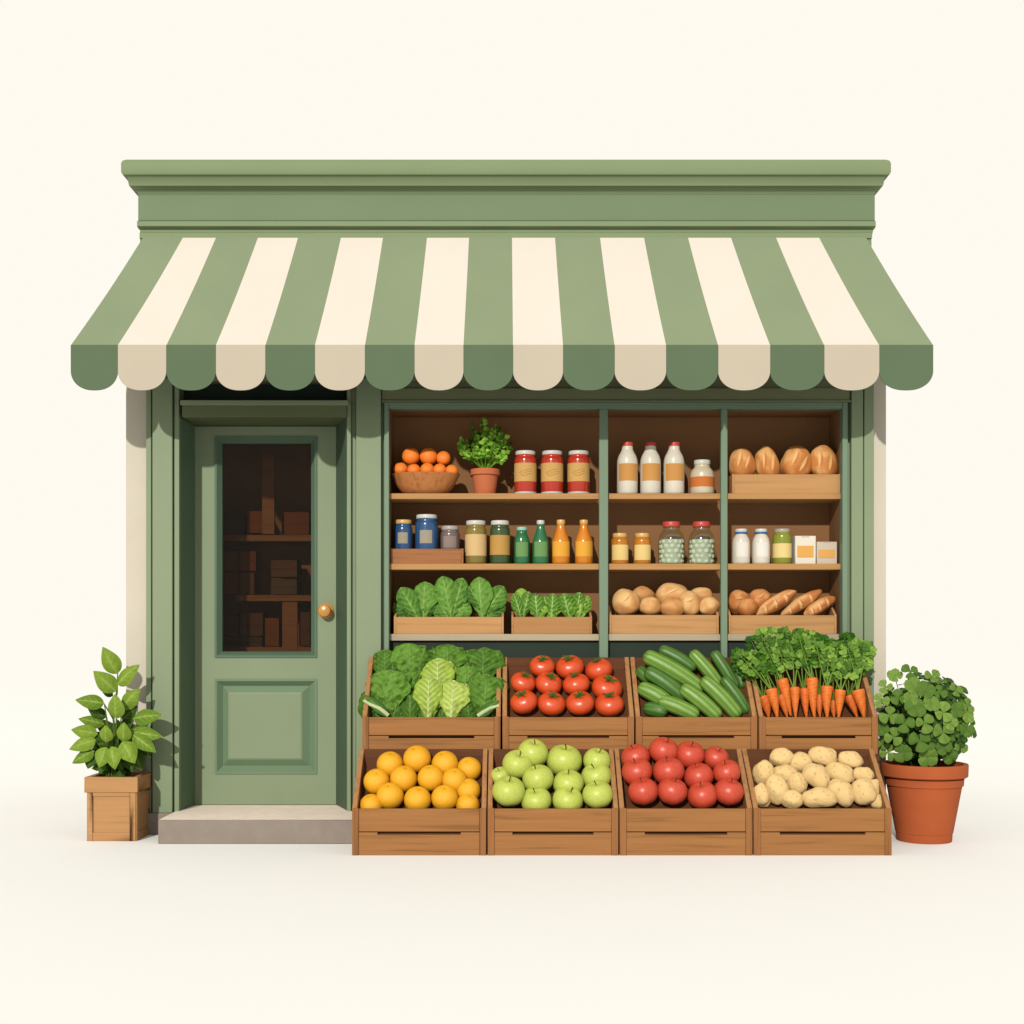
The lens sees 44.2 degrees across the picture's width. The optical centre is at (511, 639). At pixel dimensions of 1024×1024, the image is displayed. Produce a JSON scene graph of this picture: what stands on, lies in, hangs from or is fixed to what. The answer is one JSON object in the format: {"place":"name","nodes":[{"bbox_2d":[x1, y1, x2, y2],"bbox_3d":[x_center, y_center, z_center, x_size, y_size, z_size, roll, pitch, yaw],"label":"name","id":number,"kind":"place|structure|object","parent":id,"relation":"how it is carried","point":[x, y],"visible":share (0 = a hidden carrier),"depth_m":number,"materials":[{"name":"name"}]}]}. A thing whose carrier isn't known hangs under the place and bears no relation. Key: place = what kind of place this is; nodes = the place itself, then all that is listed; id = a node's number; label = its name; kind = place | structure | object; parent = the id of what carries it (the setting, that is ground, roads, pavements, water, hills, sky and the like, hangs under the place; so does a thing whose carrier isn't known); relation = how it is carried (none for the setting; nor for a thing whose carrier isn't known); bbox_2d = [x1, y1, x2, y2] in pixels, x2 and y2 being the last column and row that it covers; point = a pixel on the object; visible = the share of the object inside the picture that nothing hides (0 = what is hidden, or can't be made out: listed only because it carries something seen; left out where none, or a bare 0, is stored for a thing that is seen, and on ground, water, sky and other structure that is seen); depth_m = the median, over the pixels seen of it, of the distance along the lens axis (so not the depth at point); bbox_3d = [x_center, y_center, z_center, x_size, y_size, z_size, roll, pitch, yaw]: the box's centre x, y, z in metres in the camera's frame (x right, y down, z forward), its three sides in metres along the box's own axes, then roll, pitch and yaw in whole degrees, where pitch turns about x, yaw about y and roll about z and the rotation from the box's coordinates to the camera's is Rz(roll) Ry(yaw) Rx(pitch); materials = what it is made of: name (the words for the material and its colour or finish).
{"place":"outdoors","nodes":[
{"label":"outdoors","id":0,"kind":"place"},
{"bbox_2d":[223,637,266,646],"bbox_3d":[-1.633,0.012,7.699,0.242,0.060,0.163,0,0,0],"label":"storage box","id":1,"kind":"object","parent":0,"point":[243,641],"visible":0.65,"depth_m":7.62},
{"bbox_2d":[240,613,267,635],"bbox_3d":[-1.575,-0.094,7.699,0.139,0.139,0.163,0,0,0],"label":"storage box","id":2,"kind":"object","parent":1,"relation":"on","point":[252,624],"visible":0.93,"depth_m":7.62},
{"bbox_2d":[0,641,1023,1023],"bbox_3d":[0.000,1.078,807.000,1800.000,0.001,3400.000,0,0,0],"label":"ground","id":3,"kind":"structure","parent":0,"point":[148,929],"depth_m":4.84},
{"bbox_2d":[69,647,162,840],"bbox_3d":[-2.132,0.558,6.873,0.502,1.044,0.316,0,0,0],"label":"potted plant","id":4,"kind":"object","parent":3,"relation":"on","point":[113,754],"visible":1,"depth_m":6.79,"materials":[{"name":"green plant"}]},
{"bbox_2d":[158,804,351,843],"bbox_3d":[-1.353,1.014,6.994,1.035,0.128,0.673,0,0,0],"label":"doorstep","id":5,"kind":"object","parent":3,"relation":"on","point":[262,824],"visible":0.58,"depth_m":6.66,"materials":[{"name":"stone"}]},
{"bbox_2d":[352,749,487,854],"bbox_3d":[-0.465,0.825,6.466,0.673,0.507,0.328,0,0,0],"label":"produce crate","id":6,"kind":"object","parent":3,"relation":"on","point":[401,829],"visible":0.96,"depth_m":6.31,"materials":[{"name":"brown wood"}]},
{"bbox_2d":[376,782,403,807],"bbox_3d":[-0.620,0.795,6.413,0.140,0.132,0.140,-20,30,-24],"label":"orange","id":7,"kind":"object","parent":6,"relation":"in","point":[390,795],"visible":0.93,"depth_m":6.36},
{"bbox_2d":[403,745,430,772],"bbox_3d":[-0.493,0.621,6.556,0.146,0.138,0.146,-15,25,4],"label":"orange","id":8,"kind":"object","parent":6,"relation":"in","point":[416,758],"visible":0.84,"depth_m":6.50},
{"bbox_2d":[121,160,890,834],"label":"shop building","id":9,"kind":"structure","parent":3,"relation":"on","point":[257,728],"depth_m":7.03,"materials":[{"name":"green paint"}]},
{"bbox_2d":[185,419,310,650],"bbox_3d":[-1.525,-0.222,7.728,1.050,2.400,0.305,0,0,0],"label":"shelving unit","id":10,"kind":"object","parent":9,"relation":"on","point":[272,482],"visible":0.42,"depth_m":7.86,"materials":[{"name":"wood"}]},
{"bbox_2d":[284,512,310,534],"bbox_3d":[-1.303,-0.705,7.699,0.151,0.139,0.163,0,0,0],"label":"storage box","id":11,"kind":"object","parent":10,"relation":"on","point":[297,523],"visible":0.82,"depth_m":7.62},
{"bbox_2d":[195,427,335,804],"bbox_3d":[-1.418,-0.141,7.238,0.812,2.175,0.124,0,0,0],"label":"door","id":12,"kind":"structure","parent":9,"relation":"in","point":[265,721],"depth_m":7.25,"materials":[{"name":"green paint"}]},
{"bbox_2d":[391,472,459,492],"bbox_3d":[-0.490,-0.878,7.140,0.392,0.120,0.243,0,0,0],"label":"fruit bowl","id":13,"kind":"object","parent":9,"relation":"on","point":[425,482],"visible":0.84,"depth_m":7.05,"materials":[{"name":"brown wood"}]},
{"bbox_2d":[391,548,464,563],"bbox_3d":[-0.475,-0.469,7.147,0.408,0.086,0.205,0,0,0],"label":"shelf tray","id":14,"kind":"object","parent":9,"relation":"on","point":[427,556],"visible":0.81,"depth_m":7.04,"materials":[{"name":"brown wood"}]},
{"bbox_2d":[394,519,412,548],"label":"blue jar","id":15,"kind":"object","parent":14,"relation":"on","point":[403,534],"visible":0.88,"depth_m":7.09,"materials":[{"name":"glass"}]},
{"bbox_2d":[415,514,437,548],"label":"blue jar","id":16,"kind":"object","parent":14,"relation":"on","point":[426,531],"visible":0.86,"depth_m":7.08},
{"bbox_2d":[394,612,503,633],"bbox_3d":[-0.354,-0.099,7.147,0.614,0.131,0.205,0,0,0],"label":"greens tray","id":17,"kind":"object","parent":9,"relation":"on","point":[473,623],"visible":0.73,"depth_m":7.04,"materials":[{"name":"brown wood"}]},
{"bbox_2d":[393,582,437,616],"bbox_3d":[-0.545,-0.213,7.111,0.260,0.234,0.068,0,0,0],"label":"spinach bunch","id":18,"kind":"object","parent":17,"relation":"in","point":[419,600],"visible":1,"depth_m":7.10,"materials":[{"name":"green plant"}]},
{"bbox_2d":[433,576,471,616],"bbox_3d":[-0.335,-0.230,7.111,0.219,0.266,0.060,0,0,-3],"label":"spinach bunch","id":19,"kind":"object","parent":17,"relation":"in","point":[451,597],"visible":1,"depth_m":7.10,"materials":[{"name":"green plant"}]},
{"bbox_2d":[466,577,507,616],"bbox_3d":[-0.142,-0.226,7.105,0.235,0.261,0.067,0,0,-9],"label":"spinach bunch","id":20,"kind":"object","parent":17,"relation":"in","point":[485,598],"visible":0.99,"depth_m":7.09,"materials":[{"name":"green plant"}]},
{"bbox_2d":[465,520,486,563],"bbox_3d":[-0.204,-0.549,7.115,0.123,0.246,0.123,0,0,0],"label":"pickle jar","id":21,"kind":"object","parent":9,"relation":"on","point":[475,542],"visible":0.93,"depth_m":7.06,"materials":[{"name":"glass"}]},
{"bbox_2d":[457,417,512,492],"bbox_3d":[-0.150,-1.041,7.121,0.313,0.444,0.216,0,0,8],"label":"potted herb","id":22,"kind":"object","parent":9,"relation":"on","point":[484,446],"visible":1,"depth_m":7.08,"materials":[{"name":"plant"}]},
{"bbox_2d":[490,520,509,563],"bbox_3d":[-0.068,-0.549,7.115,0.115,0.246,0.115,0,0,0],"label":"pickle jar","id":23,"kind":"object","parent":9,"relation":"on","point":[499,541],"visible":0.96,"depth_m":7.07,"materials":[{"name":"green glass"}]},
{"bbox_2d":[71,238,932,390],"bbox_3d":[-0.052,-1.764,6.770,4.502,0.922,0.390,0,0,0],"label":"awning","id":24,"kind":"object","parent":9,"relation":"attached to","point":[588,314],"visible":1,"depth_m":6.68,"materials":[{"name":"fabric"}]},
{"bbox_2d":[514,450,536,492],"bbox_3d":[0.076,-0.942,7.114,0.127,0.246,0.129,0,0,0],"label":"sauce jar","id":25,"kind":"object","parent":9,"relation":"on","point":[525,471],"visible":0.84,"depth_m":7.06,"materials":[{"name":"glass"}]},
{"bbox_2d":[532,520,548,563],"bbox_3d":[0.162,-0.551,7.114,0.094,0.249,0.095,0,0,0],"label":"green bottle","id":26,"kind":"object","parent":9,"relation":"on","point":[540,549],"visible":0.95,"depth_m":7.08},
{"bbox_2d":[511,611,591,633],"bbox_3d":[0.222,-0.099,7.147,0.451,0.131,0.205,0,0,0],"label":"greens tray","id":27,"kind":"object","parent":9,"relation":"on","point":[530,623],"visible":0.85,"depth_m":7.04,"materials":[{"name":"brown wood"}]},
{"bbox_2d":[528,593,560,616],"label":"lettuce","id":28,"kind":"object","parent":27,"relation":"in","point":[544,606],"visible":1,"depth_m":7.10,"materials":[{"name":"green plant"}]},
{"bbox_2d":[558,592,591,616],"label":"lettuce","id":29,"kind":"object","parent":27,"relation":"in","point":[578,604],"visible":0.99,"depth_m":7.10,"materials":[{"name":"green plant"}]},
{"bbox_2d":[541,450,562,492],"bbox_3d":[0.227,-0.942,7.114,0.127,0.246,0.129,0,0,0],"label":"sauce jar","id":30,"kind":"object","parent":9,"relation":"on","point":[551,471],"visible":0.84,"depth_m":7.06,"materials":[{"name":"glass"}]},
{"bbox_2d":[552,520,569,563],"bbox_3d":[0.276,-0.552,7.114,0.101,0.251,0.102,0,0,0],"label":"juice bottle","id":31,"kind":"object","parent":9,"relation":"on","point":[560,548],"visible":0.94,"depth_m":7.08,"materials":[{"name":"orange glass"}]},
{"bbox_2d":[567,450,589,492],"bbox_3d":[0.376,-0.942,7.114,0.127,0.246,0.129,0,0,0],"label":"sauce jar","id":32,"kind":"object","parent":9,"relation":"on","point":[578,471],"visible":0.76,"depth_m":7.06,"materials":[{"name":"glass"}]},
{"bbox_2d":[575,520,592,563],"bbox_3d":[0.406,-0.552,7.114,0.101,0.251,0.102,0,0,0],"label":"juice bottle","id":33,"kind":"object","parent":9,"relation":"on","point":[583,548],"visible":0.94,"depth_m":7.08,"materials":[{"name":"orange glass"}]},
{"bbox_2d":[384,402,847,649],"bbox_3d":[0.577,-0.492,7.015,2.573,1.650,0.070,0,0,0],"label":"window frame","id":34,"kind":"structure","parent":9,"relation":"in","point":[842,406],"depth_m":6.99,"materials":[{"name":"green paint"}]},
{"bbox_2d":[617,442,637,492],"bbox_3d":[0.651,-0.967,7.114,0.117,0.296,0.119,0,0,0],"label":"milk bottle","id":35,"kind":"object","parent":9,"relation":"on","point":[627,471],"visible":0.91,"depth_m":7.07,"materials":[{"name":"glass"}]},
{"bbox_2d":[640,442,660,492],"bbox_3d":[0.782,-0.967,7.114,0.117,0.296,0.119,0,0,0],"label":"milk bottle","id":36,"kind":"object","parent":9,"relation":"on","point":[650,471],"visible":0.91,"depth_m":7.07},
{"bbox_2d":[608,605,718,633],"bbox_3d":[0.851,-0.116,7.147,0.613,0.164,0.205,0,0,0],"label":"bread tray","id":37,"kind":"object","parent":9,"relation":"on","point":[638,622],"visible":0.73,"depth_m":7.04,"materials":[{"name":"brown wood"}]},
{"bbox_2d":[612,589,639,614],"bbox_3d":[0.645,-0.211,7.109,0.159,0.160,0.144,0,0,0],"label":"bread roll","id":38,"kind":"object","parent":37,"relation":"in","point":[625,601],"visible":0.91,"depth_m":7.06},
{"bbox_2d":[659,521,683,563],"bbox_3d":[0.900,-0.546,7.115,0.151,0.240,0.151,0,0,0],"label":"sweet jar","id":39,"kind":"object","parent":9,"relation":"on","point":[671,551],"visible":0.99,"depth_m":7.07,"materials":[{"name":"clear glass"}]},
{"bbox_2d":[663,442,683,492],"bbox_3d":[0.914,-0.967,7.114,0.118,0.296,0.119,0,0,0],"label":"milk bottle","id":40,"kind":"object","parent":9,"relation":"on","point":[673,473],"visible":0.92,"depth_m":7.07,"materials":[{"name":"glass"}]},
{"bbox_2d":[689,521,713,563],"bbox_3d":[1.070,-0.546,7.115,0.151,0.240,0.151,0,0,0],"label":"sweet jar","id":41,"kind":"object","parent":9,"relation":"on","point":[701,551],"visible":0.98,"depth_m":7.07,"materials":[{"name":"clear glass"}]},
{"bbox_2d":[690,459,714,492],"bbox_3d":[1.073,-0.916,7.115,0.139,0.195,0.139,0,0,0],"label":"cream jar","id":42,"kind":"object","parent":9,"relation":"on","point":[702,478],"visible":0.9,"depth_m":7.06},
{"bbox_2d":[732,529,749,563],"bbox_3d":[1.293,-0.526,7.114,0.101,0.200,0.102,0,0,0],"label":"milk bottle","id":43,"kind":"object","parent":9,"relation":"on","point":[741,548],"visible":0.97,"depth_m":7.08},
{"bbox_2d":[752,529,769,563],"bbox_3d":[1.406,-0.526,7.114,0.101,0.200,0.102,0,0,0],"label":"milk bottle","id":44,"kind":"object","parent":9,"relation":"on","point":[760,548],"visible":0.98,"depth_m":7.08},
{"bbox_2d":[772,528,791,563],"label":"olive jar","id":45,"kind":"object","parent":9,"relation":"on","point":[781,545],"visible":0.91,"depth_m":7.07,"materials":[{"name":"glass"}]},
{"bbox_2d":[728,605,836,633],"bbox_3d":[1.514,-0.115,7.147,0.603,0.163,0.205,0,0,0],"label":"bread tray","id":46,"kind":"object","parent":9,"relation":"on","point":[825,622],"visible":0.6,"depth_m":7.04,"materials":[{"name":"brown wood"}]},
{"bbox_2d":[728,474,839,492],"bbox_3d":[1.534,-0.874,7.147,0.606,0.110,0.205,0,0,0],"label":"bread tray","id":47,"kind":"object","parent":9,"relation":"on","point":[783,483],"visible":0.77,"depth_m":7.04,"materials":[{"name":"brown wood"}]},
{"bbox_2d":[729,448,755,474],"bbox_3d":[1.301,-0.984,7.120,0.150,0.200,0.146,-2,0,0],"label":"loaf","id":48,"kind":"object","parent":47,"relation":"in","point":[741,460],"visible":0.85,"depth_m":7.06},
{"bbox_2d":[755,446,779,473],"bbox_3d":[1.442,-0.989,7.118,0.140,0.216,0.131,-14,0,0],"label":"loaf","id":49,"kind":"object","parent":47,"relation":"in","point":[766,460],"visible":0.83,"depth_m":7.07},
{"bbox_2d":[780,446,811,473],"bbox_3d":[1.605,-0.989,7.119,0.175,0.220,0.170,6,0,0],"label":"loaf","id":50,"kind":"object","parent":47,"relation":"in","point":[796,459],"visible":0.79,"depth_m":7.06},
{"bbox_2d":[810,445,837,473],"bbox_3d":[1.757,-0.991,7.117,0.161,0.219,0.152,-12,0,0],"label":"loaf","id":51,"kind":"object","parent":47,"relation":"in","point":[824,459],"visible":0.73,"depth_m":7.06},
{"bbox_2d":[792,536,815,563],"bbox_3d":[1.648,-0.506,7.114,0.116,0.159,0.082,0,0,0],"label":"carton","id":52,"kind":"object","parent":9,"relation":"on","point":[803,549],"visible":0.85,"depth_m":7.08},
{"bbox_2d":[488,749,617,854],"bbox_3d":[0.205,0.825,6.466,0.655,0.507,0.328,0,0,0],"label":"produce crate","id":53,"kind":"object","parent":3,"relation":"on","point":[518,829],"visible":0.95,"depth_m":6.31,"materials":[{"name":"brown wood"}]},
{"bbox_2d":[492,776,524,806],"bbox_3d":[-0.016,0.762,6.392,0.170,0.156,0.170,18,25,39],"label":"green apple","id":54,"kind":"object","parent":53,"relation":"in","point":[508,791],"visible":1,"depth_m":6.33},
{"bbox_2d":[502,749,532,778],"bbox_3d":[0.032,0.636,6.508,0.161,0.148,0.161,3,31,-16],"label":"green apple","id":55,"kind":"object","parent":53,"relation":"in","point":[517,763],"visible":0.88,"depth_m":6.45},
{"bbox_2d":[518,739,547,765],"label":"green apple","id":56,"kind":"object","parent":53,"relation":"in","point":[535,751],"visible":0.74,"depth_m":6.50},
{"bbox_2d":[522,764,553,789],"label":"green apple","id":57,"kind":"object","parent":53,"relation":"in","point":[539,776],"visible":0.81,"depth_m":6.40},
{"bbox_2d":[547,744,581,774],"bbox_3d":[0.272,0.621,6.561,0.187,0.172,0.187,-4,20,-34],"label":"green apple","id":58,"kind":"object","parent":53,"relation":"in","point":[561,757],"visible":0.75,"depth_m":6.50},
{"bbox_2d":[552,787,582,807],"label":"green apple","id":59,"kind":"object","parent":53,"relation":"in","point":[564,797],"visible":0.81,"depth_m":6.34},
{"bbox_2d":[582,780,612,807],"bbox_3d":[0.434,0.779,6.394,0.158,0.145,0.158,-8,14,8],"label":"green apple","id":60,"kind":"object","parent":53,"relation":"in","point":[597,794],"visible":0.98,"depth_m":6.34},
{"bbox_2d":[614,749,751,854],"bbox_3d":[0.871,0.825,6.466,0.665,0.507,0.328,0,0,0],"label":"produce crate","id":61,"kind":"object","parent":3,"relation":"on","point":[657,826],"visible":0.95,"depth_m":6.31,"materials":[{"name":"brown wood"}]},
{"bbox_2d":[622,758,652,784],"bbox_3d":[0.642,0.673,6.481,0.160,0.147,0.160,3,24,43],"label":"red apple","id":62,"kind":"object","parent":61,"relation":"in","point":[634,769],"visible":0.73,"depth_m":6.43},
{"bbox_2d":[628,777,657,805],"bbox_3d":[0.665,0.764,6.405,0.155,0.143,0.155,-17,15,-32],"label":"red apple","id":63,"kind":"object","parent":61,"relation":"in","point":[644,791],"visible":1,"depth_m":6.35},
{"bbox_2d":[649,737,677,761],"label":"red apple","id":64,"kind":"object","parent":61,"relation":"in","point":[661,748],"visible":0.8,"depth_m":6.50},
{"bbox_2d":[653,756,684,782],"bbox_3d":[0.804,0.668,6.479,0.163,0.150,0.163,-3,13,33],"label":"red apple","id":65,"kind":"object","parent":61,"relation":"in","point":[672,767],"visible":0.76,"depth_m":6.42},
{"bbox_2d":[658,777,687,804],"bbox_3d":[0.816,0.762,6.402,0.155,0.142,0.155,12,12,0],"label":"red apple","id":66,"kind":"object","parent":61,"relation":"in","point":[672,791],"visible":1,"depth_m":6.35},
{"bbox_2d":[677,741,704,767],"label":"red apple","id":67,"kind":"object","parent":61,"relation":"in","point":[690,753],"visible":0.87,"depth_m":6.50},
{"bbox_2d":[687,781,716,807],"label":"red apple","id":68,"kind":"object","parent":61,"relation":"in","point":[702,794],"visible":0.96,"depth_m":6.35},
{"bbox_2d":[715,778,743,805],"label":"red apple","id":69,"kind":"object","parent":61,"relation":"in","point":[730,792],"visible":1,"depth_m":6.35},
{"bbox_2d":[488,754,879,760],"bbox_3d":[0.585,0.842,6.805,2.710,0.473,0.310,0,0,0],"label":"crate stand","id":70,"kind":"object","parent":3,"relation":"on","point":[877,757],"visible":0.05,"depth_m":6.65,"materials":[{"name":"brown wood"}]},
{"bbox_2d":[362,657,500,753],"bbox_3d":[-0.425,0.349,6.809,0.730,0.509,0.323,0,0,0],"label":"produce crate","id":71,"kind":"object","parent":70,"relation":"on","point":[434,732],"visible":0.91,"depth_m":6.65,"materials":[{"name":"brown wood"}]},
{"bbox_2d":[365,670,413,716],"bbox_3d":[-0.664,0.293,6.822,0.278,0.265,0.129,0,0,0],"label":"lettuce","id":72,"kind":"object","parent":71,"relation":"in","point":[391,686],"visible":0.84,"depth_m":6.80,"materials":[{"name":"green plant"}]},
{"bbox_2d":[390,643,432,671],"bbox_3d":[-0.558,0.128,6.939,0.252,0.222,0.117,0,0,0],"label":"lettuce","id":73,"kind":"object","parent":71,"relation":"in","point":[407,655],"visible":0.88,"depth_m":6.92,"materials":[{"name":"green plant"}]},
{"bbox_2d":[413,676,442,716],"bbox_3d":[-0.440,0.314,6.766,0.185,0.243,0.066,0,0,-11],"label":"lettuce","id":74,"kind":"object","parent":71,"relation":"in","point":[428,694],"visible":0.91,"depth_m":6.76,"materials":[{"name":"green plant"}]},
{"bbox_2d":[358,650,501,717],"bbox_3d":[-0.440,0.276,6.878,0.786,0.448,0.228,0,0,0],"label":"lettuce","id":75,"kind":"object","parent":71,"relation":"in","point":[408,706],"depth_m":6.79,"materials":[{"name":"food"}]},
{"bbox_2d":[420,658,456,682],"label":"lettuce","id":76,"kind":"object","parent":71,"relation":"in","point":[444,670],"visible":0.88,"depth_m":6.84,"materials":[{"name":"green plant"}]},
{"bbox_2d":[428,644,467,667],"bbox_3d":[-0.358,0.123,6.934,0.247,0.200,0.111,0,0,4],"label":"lettuce","id":77,"kind":"object","parent":71,"relation":"in","point":[456,656],"visible":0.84,"depth_m":6.93,"materials":[{"name":"green plant"}]},
{"bbox_2d":[439,680,469,716],"bbox_3d":[-0.311,0.329,6.781,0.210,0.226,0.076,0,0,-9],"label":"lettuce","id":78,"kind":"object","parent":71,"relation":"in","point":[455,700],"visible":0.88,"depth_m":6.77,"materials":[{"name":"green plant"}]},
{"bbox_2d":[465,647,505,676],"bbox_3d":[-0.158,0.148,6.938,0.270,0.215,0.115,0,0,0],"label":"lettuce","id":79,"kind":"object","parent":71,"relation":"in","point":[483,660],"visible":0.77,"depth_m":6.91,"materials":[{"name":"green plant"}]},
{"bbox_2d":[466,674,508,716],"bbox_3d":[-0.142,0.307,6.811,0.253,0.250,0.126,0,0,0],"label":"lettuce","id":80,"kind":"object","parent":71,"relation":"in","point":[483,687],"visible":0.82,"depth_m":6.79,"materials":[{"name":"green plant"}]},
{"bbox_2d":[502,657,633,751],"bbox_3d":[0.297,0.349,6.809,0.696,0.509,0.323,0,0,0],"label":"produce crate","id":81,"kind":"object","parent":70,"relation":"on","point":[593,728],"visible":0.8,"depth_m":6.65,"materials":[{"name":"brown wood"}]},
{"bbox_2d":[537,690,565,715],"bbox_3d":[0.213,0.337,6.752,0.154,0.134,0.153,11,31,2],"label":"tomato","id":82,"kind":"object","parent":81,"relation":"in","point":[550,703],"visible":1,"depth_m":6.71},
{"bbox_2d":[566,690,593,715],"bbox_3d":[0.363,0.333,6.743,0.152,0.134,0.154,-15,32,-13],"label":"tomato","id":83,"kind":"object","parent":81,"relation":"in","point":[579,703],"visible":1,"depth_m":6.70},
{"bbox_2d":[595,691,623,716],"bbox_3d":[0.521,0.341,6.753,0.157,0.137,0.156,5,25,19],"label":"tomato","id":84,"kind":"object","parent":81,"relation":"in","point":[609,704],"visible":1,"depth_m":6.70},
{"bbox_2d":[630,657,756,751],"bbox_3d":[0.975,0.349,6.809,0.641,0.509,0.323,0,0,0],"label":"produce crate","id":85,"kind":"object","parent":70,"relation":"on","point":[725,731],"visible":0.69,"depth_m":6.65,"materials":[{"name":"brown wood"}]},
{"bbox_2d":[644,666,686,700],"bbox_3d":[0.835,0.240,6.806,0.246,0.199,0.091,0,0,12],"label":"cucumber","id":86,"kind":"object","parent":85,"relation":"in","point":[667,683],"visible":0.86,"depth_m":6.77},
{"bbox_2d":[643,650,703,692],"bbox_3d":[0.881,0.176,6.834,0.341,0.242,0.094,0,0,8],"label":"cucumber","id":87,"kind":"object","parent":85,"relation":"in","point":[679,673],"visible":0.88,"depth_m":6.80,"materials":[{"name":"food"}]},
{"bbox_2d":[658,695,699,716],"bbox_3d":[0.889,0.362,6.726,0.225,0.142,0.090,0,0,13],"label":"cucumber","id":88,"kind":"object","parent":85,"relation":"in","point":[676,706],"visible":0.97,"depth_m":6.69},
{"bbox_2d":[679,683,722,716],"bbox_3d":[1.008,0.332,6.736,0.231,0.203,0.090,0,0,13],"label":"cucumber","id":89,"kind":"object","parent":85,"relation":"in","point":[704,704],"visible":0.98,"depth_m":6.70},
{"bbox_2d":[699,675,742,716],"bbox_3d":[1.120,0.308,6.761,0.232,0.236,0.090,0,0,14],"label":"cucumber","id":90,"kind":"object","parent":85,"relation":"in","point":[719,695],"visible":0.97,"depth_m":6.73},
{"bbox_2d":[749,660,877,753],"bbox_3d":[1.619,0.349,6.809,0.628,0.509,0.323,0,0,0],"label":"produce crate","id":91,"kind":"object","parent":70,"relation":"on","point":[847,729],"visible":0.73,"depth_m":6.65,"materials":[{"name":"brown wood"}]},
{"bbox_2d":[730,646,775,716],"bbox_3d":[1.312,0.222,6.811,0.263,0.395,0.083,0,0,4],"label":"carrot","id":92,"kind":"object","parent":91,"relation":"in","point":[765,704],"visible":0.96,"depth_m":6.80,"materials":[{"name":"green plant"}]},
{"bbox_2d":[733,649,778,716],"bbox_3d":[1.310,0.234,6.807,0.246,0.382,0.118,0,0,0],"label":"carrot","id":93,"kind":"object","parent":91,"relation":"in","point":[771,693],"visible":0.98,"depth_m":6.78,"materials":[{"name":"orange plant"}]},
{"bbox_2d":[754,626,791,715],"bbox_3d":[1.413,0.165,6.804,0.209,0.486,0.071,0,0,5],"label":"carrot","id":94,"kind":"object","parent":91,"relation":"in","point":[782,683],"visible":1,"depth_m":6.80,"materials":[{"name":"orange plant"}]},
{"bbox_2d":[772,639,805,716],"bbox_3d":[1.507,0.202,6.784,0.205,0.444,0.099,0,0,-12],"label":"carrot","id":95,"kind":"object","parent":91,"relation":"in","point":[787,653],"visible":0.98,"depth_m":6.77,"materials":[{"name":"orange plant"}]},
{"bbox_2d":[780,628,821,716],"bbox_3d":[1.579,0.179,6.803,0.261,0.492,0.102,0,0,-14],"label":"carrot","id":96,"kind":"object","parent":91,"relation":"in","point":[804,695],"visible":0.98,"depth_m":6.78,"materials":[{"name":"orange plant"}]},
{"bbox_2d":[790,629,818,716],"bbox_3d":[1.552,0.183,6.809,0.211,0.483,0.109,0,0,10],"label":"carrot","id":97,"kind":"object","parent":91,"relation":"in","point":[812,683],"visible":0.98,"depth_m":6.77,"materials":[{"name":"orange plant"}]},
{"bbox_2d":[808,640,844,716],"bbox_3d":[1.706,0.213,6.780,0.225,0.422,0.088,0,0,-9],"label":"carrot","id":98,"kind":"object","parent":91,"relation":"in","point":[826,688],"visible":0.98,"depth_m":6.78,"materials":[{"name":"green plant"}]},
{"bbox_2d":[821,658,861,716],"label":"carrot","id":99,"kind":"object","parent":91,"relation":"in","point":[839,694],"visible":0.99,"depth_m":6.76,"materials":[{"name":"orange plant"}]},
{"bbox_2d":[839,637,876,716],"bbox_3d":[1.864,0.205,6.774,0.216,0.439,0.098,0,0,-11],"label":"carrot","id":100,"kind":"object","parent":91,"relation":"in","point":[858,694],"visible":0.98,"depth_m":6.77,"materials":[{"name":"orange plant"}]},
{"bbox_2d":[742,749,891,854],"bbox_3d":[1.555,0.825,6.466,0.691,0.507,0.328,0,0,0],"label":"produce crate","id":101,"kind":"object","parent":3,"relation":"on","point":[854,828],"visible":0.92,"depth_m":6.31,"materials":[{"name":"brown wood"}]},
{"bbox_2d":[802,787,836,807],"bbox_3d":[1.560,0.799,6.399,0.185,0.107,0.096,0,-1,-10],"label":"potato","id":102,"kind":"object","parent":101,"relation":"in","point":[818,797],"visible":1,"depth_m":6.36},
{"bbox_2d":[851,777,876,805],"bbox_3d":[1.794,0.775,6.429,0.134,0.148,0.116,-10,-5,-9],"label":"potato","id":103,"kind":"object","parent":101,"relation":"in","point":[864,790],"visible":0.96,"depth_m":6.39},
{"bbox_2d":[874,664,976,843],"bbox_3d":[2.203,0.603,6.778,0.575,0.950,0.479,0,0,0],"label":"potted shrub","id":104,"kind":"object","parent":3,"relation":"on","point":[924,728],"visible":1,"depth_m":6.63,"materials":[{"name":"green plant"}]},
{"bbox_2d":[0,0,1023,640],"label":"sky","id":105,"kind":"structure","parent":0,"point":[932,89],"materials":[{"name":"white"}]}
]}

